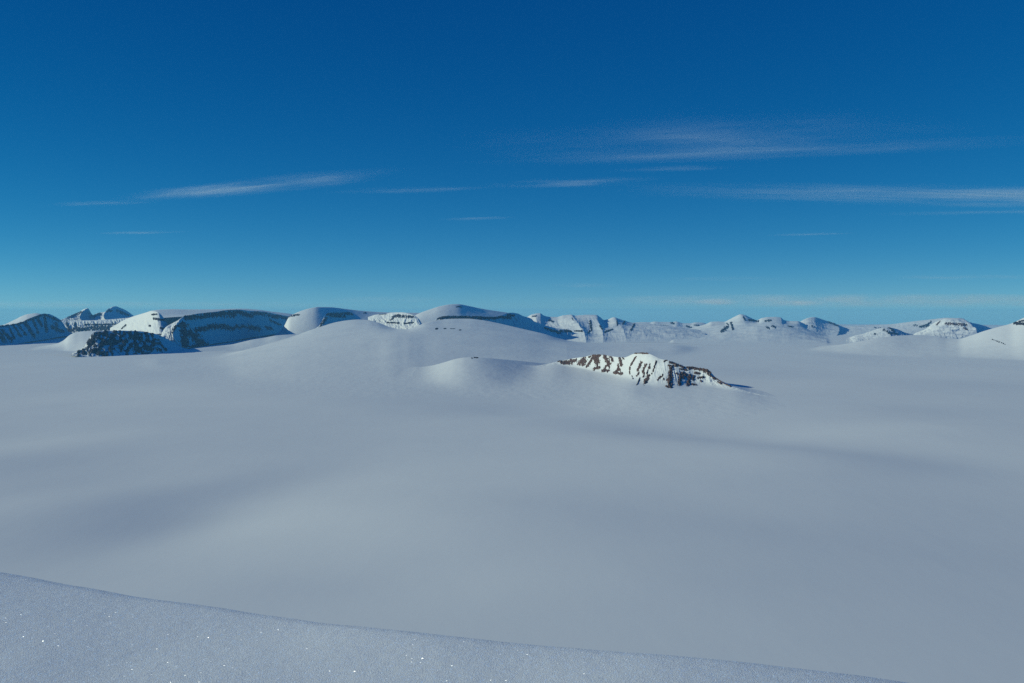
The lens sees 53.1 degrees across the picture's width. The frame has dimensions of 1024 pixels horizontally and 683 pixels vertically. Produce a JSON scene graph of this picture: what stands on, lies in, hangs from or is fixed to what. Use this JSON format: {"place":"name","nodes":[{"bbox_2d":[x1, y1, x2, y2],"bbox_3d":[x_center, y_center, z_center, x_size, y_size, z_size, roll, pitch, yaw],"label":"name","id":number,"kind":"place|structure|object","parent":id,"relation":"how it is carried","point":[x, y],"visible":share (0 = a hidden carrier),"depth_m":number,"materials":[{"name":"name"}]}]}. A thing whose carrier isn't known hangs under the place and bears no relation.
{"place":"outdoors","nodes":[
{"label":"outdoors","id":0,"kind":"place"},
{"bbox_2d":[0,313,68,344],"bbox_3d":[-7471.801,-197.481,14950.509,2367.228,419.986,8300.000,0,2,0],"label":"mountain","id":1,"kind":"structure","parent":0,"point":[44,326],"depth_m":14693.91,"materials":[{"name":"snow"}]},
{"bbox_2d":[4,313,69,333],"bbox_3d":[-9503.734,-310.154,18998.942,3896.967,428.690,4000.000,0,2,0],"label":"snow ridge","id":2,"kind":"structure","parent":0,"point":[23,318],"depth_m":19108.07,"materials":[{"name":"white snow"}]},
{"bbox_2d":[20,331,143,351],"bbox_3d":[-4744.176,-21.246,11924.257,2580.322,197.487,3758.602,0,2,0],"label":"snow basin","id":3,"kind":"object","parent":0,"point":[75,342],"visible":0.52,"depth_m":11363.85,"materials":[{"name":"white snow"}]},
{"bbox_2d":[61,318,126,336],"bbox_3d":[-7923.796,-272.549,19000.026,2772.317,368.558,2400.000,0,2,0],"label":"mountain","id":4,"kind":"structure","parent":0,"point":[72,327],"depth_m":18366.84,"materials":[{"name":"white snow"}]},
{"bbox_2d":[62,306,132,320],"bbox_3d":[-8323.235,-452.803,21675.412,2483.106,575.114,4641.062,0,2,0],"label":"mountain","id":5,"kind":"structure","parent":0,"point":[114,312],"depth_m":20204.88,"materials":[{"name":"white snow"}]},
{"bbox_2d":[71,330,187,356],"bbox_3d":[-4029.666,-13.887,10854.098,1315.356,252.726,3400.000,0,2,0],"label":"mountain","id":6,"kind":"structure","parent":0,"point":[111,343],"depth_m":9795.17,"materials":[{"name":"stone"}]},
{"bbox_2d":[110,311,167,335],"bbox_3d":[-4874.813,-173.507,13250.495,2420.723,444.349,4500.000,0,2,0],"label":"mountain","id":7,"kind":"structure","parent":0,"point":[154,322],"depth_m":12240.98,"materials":[{"name":"white snow"}]},
{"bbox_2d":[153,309,292,324],"bbox_3d":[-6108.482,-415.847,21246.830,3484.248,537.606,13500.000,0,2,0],"label":"mountain","id":8,"kind":"structure","parent":0,"point":[170,316],"depth_m":19579.78,"materials":[{"name":"white snow"}]},
{"bbox_2d":[161,309,288,347],"bbox_3d":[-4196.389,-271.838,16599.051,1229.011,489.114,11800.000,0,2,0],"label":"mountain","id":9,"kind":"structure","parent":0,"point":[196,330],"depth_m":13782.77,"materials":[{"name":"white snow"}]},
{"bbox_2d":[174,334,298,351],"bbox_3d":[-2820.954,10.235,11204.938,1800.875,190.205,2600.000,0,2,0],"label":"snow ramp","id":10,"kind":"structure","parent":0,"point":[246,345],"depth_m":10911.75,"materials":[{"name":"white snow"}]},
{"bbox_2d":[317,311,355,327],"bbox_3d":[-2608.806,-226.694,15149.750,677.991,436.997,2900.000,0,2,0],"label":"cliff","id":11,"kind":"structure","parent":0,"point":[333,317],"depth_m":14438.35,"materials":[{"name":"white snow"}]},
{"bbox_2d":[274,307,418,335],"bbox_3d":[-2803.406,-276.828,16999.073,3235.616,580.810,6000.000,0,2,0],"label":"snow dome","id":12,"kind":"structure","parent":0,"point":[302,321],"depth_m":15538.96,"materials":[{"name":"white snow"}]},
{"bbox_2d":[368,312,421,328],"bbox_3d":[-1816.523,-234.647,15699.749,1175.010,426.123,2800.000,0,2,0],"label":"mountain","id":13,"kind":"structure","parent":0,"point":[399,320],"depth_m":15043.38,"materials":[{"name":"white snow"}]},
{"bbox_2d":[122,319,713,397],"bbox_3d":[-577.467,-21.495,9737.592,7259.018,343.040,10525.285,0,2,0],"label":"snow dome","id":14,"kind":"structure","parent":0,"point":[357,358],"depth_m":8321.74,"materials":[{"name":"white snow"}]},
{"bbox_2d":[0,572,906,682],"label":"snow slope","id":15,"kind":"structure","parent":0,"point":[52,632],"depth_m":7.43,"materials":[{"name":"white snow"}]},
{"bbox_2d":[415,304,532,323],"bbox_3d":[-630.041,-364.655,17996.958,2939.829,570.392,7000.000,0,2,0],"label":"snow dome","id":16,"kind":"structure","parent":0,"point":[433,314],"depth_m":16520.68,"materials":[{"name":"white snow"}]},
{"bbox_2d":[436,313,574,338],"bbox_3d":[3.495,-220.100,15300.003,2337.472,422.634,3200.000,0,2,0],"label":"mountain","id":17,"kind":"structure","parent":0,"point":[517,320],"depth_m":14738.30,"materials":[{"name":"white snow"}]},
{"bbox_2d":[0,324,1023,682],"bbox_3d":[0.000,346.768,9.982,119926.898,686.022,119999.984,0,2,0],"label":"icefield","id":18,"kind":"structure","parent":0,"point":[838,516],"depth_m":2062.82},
{"bbox_2d":[384,357,548,399],"bbox_3d":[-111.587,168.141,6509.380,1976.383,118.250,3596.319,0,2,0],"label":"snow dome","id":19,"kind":"structure","parent":18,"relation":"on","point":[478,378],"depth_m":5873.24,"materials":[{"name":"white snow"}]},
{"bbox_2d":[510,352,784,419],"bbox_3d":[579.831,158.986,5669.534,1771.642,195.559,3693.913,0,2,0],"label":"rock outcrop","id":20,"kind":"object","parent":18,"relation":"on","point":[643,385],"visible":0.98,"depth_m":5156.15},
{"bbox_2d":[0,0,1023,324],"label":"sky","id":21,"kind":"structure","parent":0,"point":[682,161],"materials":[{"name":"blue"}]},
{"bbox_2d":[528,313,707,342],"bbox_3d":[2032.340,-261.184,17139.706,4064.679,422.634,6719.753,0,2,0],"label":"mountain","id":22,"kind":"structure","parent":0,"point":[590,328],"depth_m":16617.74,"materials":[{"name":"white snow"}]},
{"bbox_2d":[634,321,705,327],"bbox_3d":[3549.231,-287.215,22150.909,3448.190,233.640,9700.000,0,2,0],"label":"mountain","id":23,"kind":"structure","parent":0,"point":[685,325],"depth_m":24253.21,"materials":[{"name":"white snow"}]},
{"bbox_2d":[667,314,832,346],"bbox_3d":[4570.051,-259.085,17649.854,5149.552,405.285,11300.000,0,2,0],"label":"mountain","id":24,"kind":"structure","parent":0,"point":[741,330],"depth_m":16211.21,"materials":[{"name":"white snow"}]},
{"bbox_2d":[800,317,844,335],"bbox_3d":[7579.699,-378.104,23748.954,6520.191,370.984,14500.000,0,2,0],"label":"mountain","id":25,"kind":"structure","parent":0,"point":[822,326],"depth_m":21428.84,"materials":[{"name":"white snow"}]},
{"bbox_2d":[845,327,912,342],"bbox_3d":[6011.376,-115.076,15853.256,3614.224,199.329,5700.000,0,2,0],"label":"mountain","id":26,"kind":"structure","parent":0,"point":[882,332],"depth_m":15297.66,"materials":[{"name":"white snow"}]},
{"bbox_2d":[830,318,945,336],"bbox_3d":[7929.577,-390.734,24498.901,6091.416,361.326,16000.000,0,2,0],"label":"mountain","id":27,"kind":"structure","parent":0,"point":[913,327],"depth_m":23031.28,"materials":[{"name":"white snow"}]},
{"bbox_2d":[766,318,1023,371],"bbox_3d":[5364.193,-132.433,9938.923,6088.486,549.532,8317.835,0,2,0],"label":"hill","id":28,"kind":"structure","parent":0,"point":[1000,348],"depth_m":9772.01,"materials":[{"name":"white snow"}]},
{"bbox_2d":[914,318,991,338],"bbox_3d":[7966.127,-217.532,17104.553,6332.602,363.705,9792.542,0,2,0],"label":"mountain","id":29,"kind":"structure","parent":0,"point":[954,328],"depth_m":15269.40,"materials":[{"name":"white snow"}]}
]}

